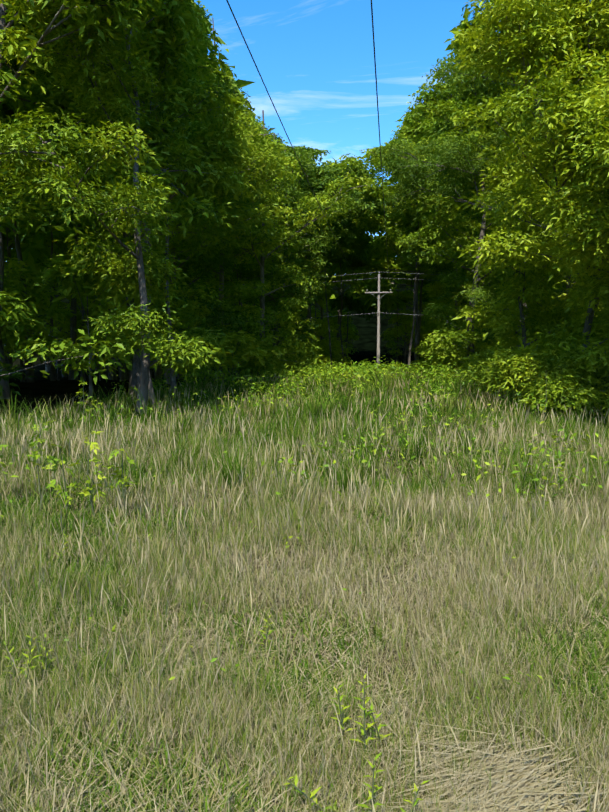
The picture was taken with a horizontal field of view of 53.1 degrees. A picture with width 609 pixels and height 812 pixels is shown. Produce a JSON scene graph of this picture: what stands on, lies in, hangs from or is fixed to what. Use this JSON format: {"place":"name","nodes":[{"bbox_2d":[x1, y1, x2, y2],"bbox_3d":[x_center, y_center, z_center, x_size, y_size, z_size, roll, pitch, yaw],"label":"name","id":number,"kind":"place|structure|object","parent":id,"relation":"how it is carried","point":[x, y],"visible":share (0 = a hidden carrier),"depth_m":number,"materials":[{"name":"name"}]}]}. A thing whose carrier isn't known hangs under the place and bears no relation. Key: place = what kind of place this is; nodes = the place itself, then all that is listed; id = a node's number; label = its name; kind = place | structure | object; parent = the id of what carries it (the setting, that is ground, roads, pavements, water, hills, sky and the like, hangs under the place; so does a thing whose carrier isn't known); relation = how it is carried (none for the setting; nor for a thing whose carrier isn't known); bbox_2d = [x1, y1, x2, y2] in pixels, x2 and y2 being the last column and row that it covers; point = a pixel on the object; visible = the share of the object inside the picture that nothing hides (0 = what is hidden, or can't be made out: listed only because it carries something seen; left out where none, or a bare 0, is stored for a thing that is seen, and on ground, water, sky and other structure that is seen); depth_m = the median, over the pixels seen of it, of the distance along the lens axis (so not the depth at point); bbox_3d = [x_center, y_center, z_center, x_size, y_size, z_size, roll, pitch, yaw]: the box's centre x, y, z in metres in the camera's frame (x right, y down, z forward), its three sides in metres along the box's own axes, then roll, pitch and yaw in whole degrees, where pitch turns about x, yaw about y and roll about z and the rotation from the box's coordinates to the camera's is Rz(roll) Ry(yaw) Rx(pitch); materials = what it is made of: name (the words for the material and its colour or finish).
{"place":"outdoors","nodes":[
{"label":"outdoors","id":0,"kind":"place"},
{"bbox_2d":[0,265,608,811],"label":"ground","id":1,"kind":"structure","parent":0,"point":[40,391],"depth_m":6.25,"materials":[{"name":"green plant"}]},
{"bbox_2d":[1,254,32,336],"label":"tree","id":2,"kind":"object","parent":1,"relation":"on","point":[9,266],"visible":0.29,"depth_m":27.66,"materials":[{"name":"green plant"}]},
{"bbox_2d":[0,275,42,369],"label":"tree","id":3,"kind":"object","parent":1,"relation":"on","point":[13,338],"visible":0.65,"depth_m":24.03,"materials":[{"name":"green plant"}]},
{"bbox_2d":[1,297,45,359],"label":"tree","id":4,"kind":"object","parent":1,"relation":"on","point":[6,342],"visible":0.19,"depth_m":32.63,"materials":[{"name":"green plant"}]},
{"bbox_2d":[2,65,50,382],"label":"tree","id":5,"kind":"object","parent":1,"relation":"on","point":[30,364],"depth_m":33.53,"materials":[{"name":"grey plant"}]},
{"bbox_2d":[3,196,63,377],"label":"tree","id":6,"kind":"object","parent":1,"relation":"on","point":[11,253],"depth_m":49.91,"materials":[{"name":"green plant"}]},
{"bbox_2d":[4,275,62,365],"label":"tree","id":7,"kind":"object","parent":1,"relation":"on","point":[37,285],"depth_m":77.27,"materials":[{"name":"green plant"}]},
{"bbox_2d":[1,159,66,380],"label":"tree","id":8,"kind":"object","parent":1,"relation":"on","point":[51,248],"visible":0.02,"depth_m":37.91,"materials":[{"name":"green plant"}]},
{"bbox_2d":[1,7,77,128],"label":"tree","id":9,"kind":"object","parent":1,"relation":"on","point":[4,110],"depth_m":24.90,"materials":[{"name":"green plant"}]},
{"bbox_2d":[11,248,67,371],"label":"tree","id":10,"kind":"object","parent":1,"relation":"on","point":[46,367],"depth_m":68.43,"materials":[{"name":"green plant"}]},
{"bbox_2d":[3,261,76,381],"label":"tree","id":11,"kind":"object","parent":1,"relation":"on","point":[56,314],"visible":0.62,"depth_m":33.40,"materials":[{"name":"green plant"}]},
{"bbox_2d":[4,167,85,380],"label":"tree","id":12,"kind":"object","parent":1,"relation":"on","point":[39,234],"visible":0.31,"depth_m":39.81,"materials":[{"name":"green plant"}]},
{"bbox_2d":[4,193,89,376],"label":"tree","id":13,"kind":"object","parent":1,"relation":"on","point":[38,267],"depth_m":59.94,"materials":[{"name":"green plant"}]},
{"bbox_2d":[9,293,86,380],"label":"tree","id":14,"kind":"object","parent":1,"relation":"on","point":[61,304],"visible":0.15,"depth_m":41.50,"materials":[{"name":"green plant"}]},
{"bbox_2d":[24,195,74,378],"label":"tree","id":15,"kind":"object","parent":1,"relation":"on","point":[55,242],"depth_m":47.30,"materials":[{"name":"green plant"}]},
{"bbox_2d":[36,206,81,348],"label":"tree","id":16,"kind":"object","parent":1,"relation":"on","point":[64,247],"visible":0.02,"depth_m":50.37,"materials":[{"name":"green plant"}]},
{"bbox_2d":[42,196,85,379],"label":"tree","id":17,"kind":"object","parent":1,"relation":"on","point":[82,374],"depth_m":40.06,"materials":[{"name":"green plant"}]},
{"bbox_2d":[0,0,156,398],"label":"tree","id":18,"kind":"object","parent":1,"relation":"on","point":[5,388],"visible":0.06,"depth_m":24.81,"materials":[{"name":"green plant"}]},
{"bbox_2d":[0,254,157,397],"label":"tree","id":19,"kind":"object","parent":1,"relation":"on","point":[57,274],"visible":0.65,"depth_m":24.95,"materials":[{"name":"green plant"}]},
{"bbox_2d":[0,0,168,384],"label":"tree","id":20,"kind":"object","parent":1,"relation":"on","point":[17,96],"visible":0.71,"depth_m":17.45,"materials":[{"name":"green plant"}]},
{"bbox_2d":[49,295,126,360],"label":"tree","id":21,"kind":"object","parent":1,"relation":"on","point":[62,333],"visible":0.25,"depth_m":40.88,"materials":[{"name":"green plant"}]},
{"bbox_2d":[60,306,125,380],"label":"tree","id":22,"kind":"object","parent":1,"relation":"on","point":[90,328],"visible":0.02,"depth_m":40.86,"materials":[{"name":"green plant"}]},
{"bbox_2d":[0,97,213,379],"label":"tree","id":23,"kind":"object","parent":1,"relation":"on","point":[73,319],"depth_m":37.86,"materials":[{"name":"green plant"}]},
{"bbox_2d":[38,192,179,379],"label":"tree","id":24,"kind":"object","parent":1,"relation":"on","point":[111,377],"depth_m":50.62,"materials":[{"name":"green plant"}]},
{"bbox_2d":[52,168,173,380],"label":"tree","id":25,"kind":"object","parent":1,"relation":"on","point":[120,373],"depth_m":37.58,"materials":[{"name":"green plant"}]},
{"bbox_2d":[76,284,150,380],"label":"tree","id":26,"kind":"object","parent":1,"relation":"on","point":[125,374],"depth_m":42.14,"materials":[{"name":"green plant"}]},
{"bbox_2d":[0,0,248,414],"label":"tree","id":27,"kind":"object","parent":1,"relation":"on","point":[139,203],"visible":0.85,"depth_m":18.58,"materials":[{"name":"green plant"}]},
{"bbox_2d":[12,6,280,385],"bbox_3d":[-7.551,-13.318,30.275,12.631,25.823,11.303,1,4,8],"label":"tree","id":28,"kind":"object","parent":1,"relation":"on","point":[224,229],"visible":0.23,"depth_m":30.72,"materials":[{"name":"green plant"}]},
{"bbox_2d":[44,196,248,378],"bbox_3d":[-13.223,-15.548,51.383,16.449,27.236,15.094,1,4,8],"label":"tree","id":29,"kind":"object","parent":1,"relation":"on","point":[185,278],"depth_m":55.09,"materials":[{"name":"green plant"}]},
{"bbox_2d":[53,0,243,406],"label":"tree","id":30,"kind":"object","parent":1,"relation":"on","point":[174,55],"visible":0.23,"depth_m":22.76,"materials":[{"name":"green plant"}]},
{"bbox_2d":[41,11,255,379],"bbox_3d":[-12.058,-16.085,44.617,15.669,29.122,16.408,1,4,8],"label":"tree","id":31,"kind":"object","parent":1,"relation":"on","point":[239,82],"depth_m":45.77,"materials":[{"name":"green plant"}]},
{"bbox_2d":[8,1,291,399],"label":"tree","id":32,"kind":"object","parent":1,"relation":"on","point":[231,130],"visible":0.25,"depth_m":25.41,"materials":[{"name":"green plant"}]},
{"bbox_2d":[119,294,214,383],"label":"tree","id":33,"kind":"object","parent":1,"relation":"on","point":[206,310],"visible":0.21,"depth_m":36.35,"materials":[{"name":"green plant"}]},
{"bbox_2d":[113,1,226,392],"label":"tree","id":34,"kind":"object","parent":1,"relation":"on","point":[205,70],"visible":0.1,"depth_m":26.96,"materials":[{"name":"green plant"}]},
{"bbox_2d":[150,79,204,380],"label":"tree","id":35,"kind":"object","parent":1,"relation":"on","point":[155,373],"depth_m":37.90,"materials":[{"name":"green plant"}]},
{"bbox_2d":[85,10,274,383],"bbox_3d":[-7.162,-12.273,35.910,11.298,22.650,11.535,1,4,8],"label":"tree","id":36,"kind":"object","parent":1,"relation":"on","point":[209,264],"visible":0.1,"depth_m":36.49,"materials":[{"name":"green plant"}]},
{"bbox_2d":[154,285,227,380],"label":"tree","id":37,"kind":"object","parent":1,"relation":"on","point":[200,298],"visible":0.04,"depth_m":38.84,"materials":[{"name":"green plant"}]},
{"bbox_2d":[173,0,290,383],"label":"tree","id":38,"kind":"object","parent":1,"relation":"on","point":[235,292],"visible":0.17,"depth_m":39.65,"materials":[{"name":"green plant"}]},
{"bbox_2d":[202,330,272,380],"bbox_3d":[-4.470,-2.879,38.521,4.977,3.810,4.950,-1,4,-19],"label":"bush","id":39,"kind":"object","parent":1,"relation":"on","point":[247,354],"visible":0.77,"depth_m":37.80,"materials":[{"name":"green plant"}]},
{"bbox_2d":[227,334,283,373],"bbox_3d":[-3.381,-3.121,42.074,4.144,3.826,4.598,1,4,8],"label":"bush","id":40,"kind":"object","parent":1,"relation":"on","point":[264,340],"visible":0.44,"depth_m":41.35,"materials":[{"name":"green plant"}]},
{"bbox_2d":[189,84,325,378],"bbox_3d":[-4.192,-13.326,47.587,11.872,23.783,11.790,1,4,8],"label":"tree","id":41,"kind":"object","parent":1,"relation":"on","point":[239,273],"visible":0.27,"depth_m":46.65,"materials":[{"name":"green plant"}]},
{"bbox_2d":[236,344,290,382],"bbox_3d":[-2.748,-2.695,41.660,4.050,3.030,4.342,1,4,8],"label":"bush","id":42,"kind":"object","parent":1,"relation":"on","point":[275,354],"visible":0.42,"depth_m":40.95,"materials":[{"name":"green plant"}]},
{"bbox_2d":[0,380,546,811],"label":"weed stems","id":43,"kind":"object","parent":1,"relation":"on","point":[268,618],"visible":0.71,"depth_m":3.70,"materials":[{"name":"green plant"}]},
{"bbox_2d":[237,167,326,347],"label":"tree","id":44,"kind":"object","parent":1,"relation":"on","point":[297,257],"visible":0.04,"depth_m":59.04,"materials":[{"name":"green plant"}]},
{"bbox_2d":[269,347,305,377],"bbox_3d":[-1.932,-3.105,47.268,3.657,3.167,3.958,2,5,26],"label":"bush","id":45,"kind":"object","parent":1,"relation":"on","point":[288,363],"visible":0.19,"depth_m":46.71,"materials":[{"name":"green plant"}]},
{"bbox_2d":[232,119,345,371],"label":"tree","id":46,"kind":"object","parent":1,"relation":"on","point":[305,326],"visible":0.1,"depth_m":51.95,"materials":[{"name":"green plant"}]},
{"bbox_2d":[238,134,343,352],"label":"tree","id":47,"kind":"object","parent":1,"relation":"on","point":[327,241],"visible":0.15,"depth_m":55.44,"materials":[{"name":"green plant"}]},
{"bbox_2d":[197,92,385,376],"bbox_3d":[-2.030,-11.484,43.334,14.549,20.531,13.027,-4,5,-40],"label":"tree","id":48,"kind":"object","parent":1,"relation":"on","point":[279,245],"visible":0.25,"depth_m":43.38,"materials":[{"name":"green plant"}]},
{"bbox_2d":[242,132,353,297],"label":"tree","id":49,"kind":"object","parent":1,"relation":"on","point":[320,176],"visible":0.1,"depth_m":60.08,"materials":[{"name":"green plant"}]},
{"bbox_2d":[0,356,608,811],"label":"weeds","id":50,"kind":"object","parent":1,"relation":"on","point":[344,368],"visible":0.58,"depth_m":12.49,"materials":[{"name":"green plant"}]},
{"bbox_2d":[291,344,320,372],"bbox_3d":[-0.216,-3.856,56.099,3.465,3.747,4.623,-1,4,-19],"label":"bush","id":51,"kind":"object","parent":1,"relation":"on","point":[316,354],"visible":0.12,"depth_m":55.41,"materials":[{"name":"green plant"}]},
{"bbox_2d":[294,354,323,373],"bbox_3d":[0.295,-3.402,55.951,3.564,2.880,4.136,-1,4,-17],"label":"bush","id":52,"kind":"object","parent":1,"relation":"on","point":[318,362],"visible":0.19,"depth_m":55.54,"materials":[{"name":"green plant"}]},
{"bbox_2d":[300,306,320,341],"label":"tree","id":53,"kind":"object","parent":1,"relation":"on","point":[312,311],"visible":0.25,"depth_m":96.61,"materials":[{"name":"green plant"}]},
{"bbox_2d":[246,120,381,345],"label":"tree","id":54,"kind":"object","parent":1,"relation":"on","point":[347,237],"visible":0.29,"depth_m":59.21,"materials":[{"name":"green plant"}]},
{"bbox_2d":[309,165,341,307],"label":"tree","id":55,"kind":"object","parent":1,"relation":"on","point":[331,294],"visible":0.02,"depth_m":84.02,"materials":[{"name":"green plant"}]},
{"bbox_2d":[259,165,392,342],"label":"tree","id":56,"kind":"object","parent":1,"relation":"on","point":[361,247],"visible":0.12,"depth_m":67.64,"materials":[{"name":"green plant"}]},
{"bbox_2d":[306,318,348,348],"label":"tree","id":57,"kind":"object","parent":1,"relation":"on","point":[322,333],"visible":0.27,"depth_m":76.66,"materials":[{"name":"green plant"}]},
{"bbox_2d":[318,344,340,366],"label":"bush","id":58,"kind":"object","parent":1,"relation":"on","point":[326,353],"visible":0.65,"depth_m":71.71,"materials":[{"name":"green plant"}]},
{"bbox_2d":[317,268,346,345],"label":"tree","id":59,"kind":"object","parent":1,"relation":"on","point":[332,278],"depth_m":83.24,"materials":[{"name":"green plant"}]},
{"bbox_2d":[315,337,350,355],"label":"tree","id":60,"kind":"object","parent":1,"relation":"on","point":[335,343],"visible":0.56,"depth_m":73.65,"materials":[{"name":"green plant"}]},
{"bbox_2d":[316,348,350,365],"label":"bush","id":61,"kind":"object","parent":1,"relation":"on","point":[341,357],"visible":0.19,"depth_m":73.39,"materials":[{"name":"green plant"}]},
{"bbox_2d":[317,158,355,366],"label":"tree","id":62,"kind":"object","parent":1,"relation":"on","point":[346,251],"visible":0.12,"depth_m":67.30,"materials":[{"name":"green plant"}]},
{"bbox_2d":[319,310,356,339],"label":"tree","id":63,"kind":"object","parent":1,"relation":"on","point":[325,317],"visible":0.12,"depth_m":95.09,"materials":[{"name":"green plant"}]},
{"bbox_2d":[318,297,358,347],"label":"tree","id":64,"kind":"object","parent":1,"relation":"on","point":[334,312],"visible":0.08,"depth_m":95.99,"materials":[{"name":"green plant"}]},
{"bbox_2d":[333,217,350,366],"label":"tree","id":65,"kind":"object","parent":1,"relation":"on","point":[335,270],"visible":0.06,"depth_m":85.55,"materials":[{"name":"green plant"}]},
{"bbox_2d":[325,310,360,353],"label":"tree","id":66,"kind":"object","parent":1,"relation":"on","point":[350,336],"visible":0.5,"depth_m":92.13,"materials":[{"name":"green plant"}]},
{"bbox_2d":[337,221,368,371],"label":"tree","id":67,"kind":"object","parent":1,"relation":"on","point":[358,235],"visible":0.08,"depth_m":72.76,"materials":[{"name":"green plant"}]},
{"bbox_2d":[322,217,394,367],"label":"tree","id":68,"kind":"object","parent":1,"relation":"on","point":[351,304],"visible":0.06,"depth_m":84.24,"materials":[{"name":"green plant"}]},
{"bbox_2d":[365,272,392,372],"bbox_3d":[6.716,-6.941,55.298,2.440,10.350,0.705,1,4,8],"label":"utility pole","id":69,"kind":"object","parent":1,"relation":"on","point":[378,330],"visible":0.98,"depth_m":55.08,"materials":[{"name":"grey wood"}]},
{"bbox_2d":[44,0,564,318],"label":"power lines","id":70,"kind":"object","parent":69,"relation":"attached to","point":[304,172],"visible":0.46,"depth_m":14.56,"materials":[{"name":"metal"}]},
{"bbox_2d":[336,111,433,371],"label":"tree","id":71,"kind":"object","parent":1,"relation":"on","point":[373,264],"visible":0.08,"depth_m":71.31,"materials":[{"name":"green plant"}]},
{"bbox_2d":[365,231,414,361],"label":"tree","id":72,"kind":"object","parent":1,"relation":"on","point":[392,254],"visible":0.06,"depth_m":77.46,"materials":[{"name":"green plant"}]},
{"bbox_2d":[362,176,441,343],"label":"tree","id":73,"kind":"object","parent":1,"relation":"on","point":[389,260],"visible":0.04,"depth_m":76.42,"materials":[{"name":"green plant"}]},
{"bbox_2d":[380,309,426,364],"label":"tree","id":74,"kind":"object","parent":1,"relation":"on","point":[400,331],"visible":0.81,"depth_m":77.58,"materials":[{"name":"green plant"}]},
{"bbox_2d":[352,90,461,367],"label":"tree","id":75,"kind":"object","parent":1,"relation":"on","point":[377,223],"visible":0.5,"depth_m":62.61,"materials":[{"name":"green plant"}]},
{"bbox_2d":[383,290,431,365],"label":"tree","id":76,"kind":"object","parent":1,"relation":"on","point":[391,342],"visible":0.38,"depth_m":79.90,"materials":[{"name":"green plant"}]},
{"bbox_2d":[411,342,435,369],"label":"tree","id":77,"kind":"object","parent":1,"relation":"on","point":[421,358],"visible":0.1,"depth_m":70.62,"materials":[{"name":"green plant"}]},
{"bbox_2d":[413,290,435,303],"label":"tree","id":78,"kind":"object","parent":1,"relation":"on","point":[424,299],"visible":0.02,"depth_m":94.86,"materials":[{"name":"green plant"}]},
{"bbox_2d":[406,281,451,364],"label":"tree","id":79,"kind":"object","parent":1,"relation":"on","point":[433,290],"visible":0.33,"depth_m":79.82,"materials":[{"name":"green plant"}]},
{"bbox_2d":[393,271,464,364],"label":"tree","id":80,"kind":"object","parent":1,"relation":"on","point":[408,282],"depth_m":91.57,"materials":[{"name":"green plant"}]},
{"bbox_2d":[413,341,447,367],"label":"tree","id":81,"kind":"object","parent":1,"relation":"on","point":[419,350],"visible":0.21,"depth_m":66.38,"materials":[{"name":"green plant"}]},
{"bbox_2d":[396,50,471,365],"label":"tree","id":82,"kind":"object","parent":1,"relation":"on","point":[432,96],"visible":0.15,"depth_m":58.11,"materials":[{"name":"green plant"}]},
{"bbox_2d":[400,183,494,365],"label":"tree","id":83,"kind":"object","parent":1,"relation":"on","point":[441,268],"visible":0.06,"depth_m":58.45,"materials":[{"name":"green plant"}]},
{"bbox_2d":[397,107,498,318],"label":"tree","id":84,"kind":"object","parent":1,"relation":"on","point":[415,222],"visible":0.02,"depth_m":61.59,"materials":[{"name":"green plant"}]},
{"bbox_2d":[424,293,486,360],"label":"tree","id":85,"kind":"object","parent":1,"relation":"on","point":[433,326],"visible":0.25,"depth_m":76.07,"materials":[{"name":"green plant"}]},
{"bbox_2d":[406,59,524,378],"bbox_3d":[11.102,-11.523,40.466,9.214,21.349,12.244,1,4,8],"label":"tree","id":86,"kind":"object","parent":1,"relation":"on","point":[469,335],"visible":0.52,"depth_m":39.33,"materials":[{"name":"green plant"}]},
{"bbox_2d":[425,117,507,246],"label":"tree","id":87,"kind":"object","parent":1,"relation":"on","point":[457,205],"visible":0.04,"depth_m":54.16,"materials":[{"name":"green plant"}]},
{"bbox_2d":[442,342,493,366],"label":"tree","id":88,"kind":"object","parent":1,"relation":"on","point":[463,345],"visible":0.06,"depth_m":41.05,"materials":[{"name":"green plant"}]},
{"bbox_2d":[437,118,509,341],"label":"tree","id":89,"kind":"object","parent":1,"relation":"on","point":[453,282],"visible":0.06,"depth_m":53.19,"materials":[{"name":"green plant"}]},
{"bbox_2d":[454,282,514,349],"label":"tree","id":90,"kind":"object","parent":1,"relation":"on","point":[482,323],"depth_m":49.52,"materials":[{"name":"green plant"}]},
{"bbox_2d":[369,0,608,375],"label":"tree","id":91,"kind":"object","parent":1,"relation":"on","point":[445,157],"visible":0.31,"depth_m":35.03,"materials":[{"name":"green plant"}]},
{"bbox_2d":[427,7,556,207],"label":"tree","id":92,"kind":"object","parent":1,"relation":"on","point":[455,30],"depth_m":40.90,"materials":[{"name":"green plant"}]},
{"bbox_2d":[424,116,568,333],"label":"tree","id":93,"kind":"object","parent":1,"relation":"on","point":[433,131],"visible":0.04,"depth_m":45.89,"materials":[{"name":"green plant"}]},
{"bbox_2d":[429,99,564,353],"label":"tree","id":94,"kind":"object","parent":1,"relation":"on","point":[466,280],"depth_m":44.24,"materials":[{"name":"green plant"}]},
{"bbox_2d":[488,322,531,343],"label":"tree","id":95,"kind":"object","parent":1,"relation":"on","point":[504,335],"visible":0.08,"depth_m":45.49,"materials":[{"name":"green plant"}]},
{"bbox_2d":[460,136,584,341],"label":"tree","id":96,"kind":"object","parent":1,"relation":"on","point":[486,230],"visible":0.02,"depth_m":47.40,"materials":[{"name":"green plant"}]},
{"bbox_2d":[447,0,608,420],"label":"tree","id":97,"kind":"object","parent":1,"relation":"on","point":[567,59],"visible":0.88,"depth_m":18.99,"materials":[{"name":"green plant"}]},
{"bbox_2d":[452,137,606,387],"bbox_3d":[10.697,-6.058,28.116,6.999,11.601,9.751,1,4,8],"label":"tree","id":98,"kind":"object","parent":1,"relation":"on","point":[537,281],"visible":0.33,"depth_m":27.41,"materials":[{"name":"green plant"}]},
{"bbox_2d":[488,290,571,349],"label":"tree","id":99,"kind":"object","parent":1,"relation":"on","point":[498,342],"visible":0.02,"depth_m":36.56,"materials":[{"name":"green plant"}]},
{"bbox_2d":[464,0,608,56],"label":"tree","id":100,"kind":"object","parent":1,"relation":"on","point":[466,5],"visible":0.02,"depth_m":25.89,"materials":[{"name":"green plant"}]},
{"bbox_2d":[488,62,591,228],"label":"tree","id":101,"kind":"object","parent":1,"relation":"on","point":[530,122],"depth_m":34.95,"materials":[{"name":"green plant"}]},
{"bbox_2d":[495,224,600,350],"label":"tree","id":102,"kind":"object","parent":1,"relation":"on","point":[510,343],"visible":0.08,"depth_m":30.09,"materials":[{"name":"green plant"}]},
{"bbox_2d":[529,9,608,416],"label":"tree","id":103,"kind":"object","parent":1,"relation":"on","point":[588,240],"visible":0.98,"depth_m":16.11,"materials":[{"name":"green plant"}]},
{"bbox_2d":[545,307,606,371],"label":"tree","id":104,"kind":"object","parent":1,"relation":"on","point":[575,332],"visible":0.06,"depth_m":27.64,"materials":[{"name":"green plant"}]},
{"bbox_2d":[552,299,608,383],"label":"tree","id":105,"kind":"object","parent":1,"relation":"on","point":[577,344],"visible":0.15,"depth_m":25.02,"materials":[{"name":"green plant"}]},
{"bbox_2d":[194,0,496,236],"label":"sky","id":106,"kind":"structure","parent":0,"point":[314,59],"materials":[{"name":"blue"}]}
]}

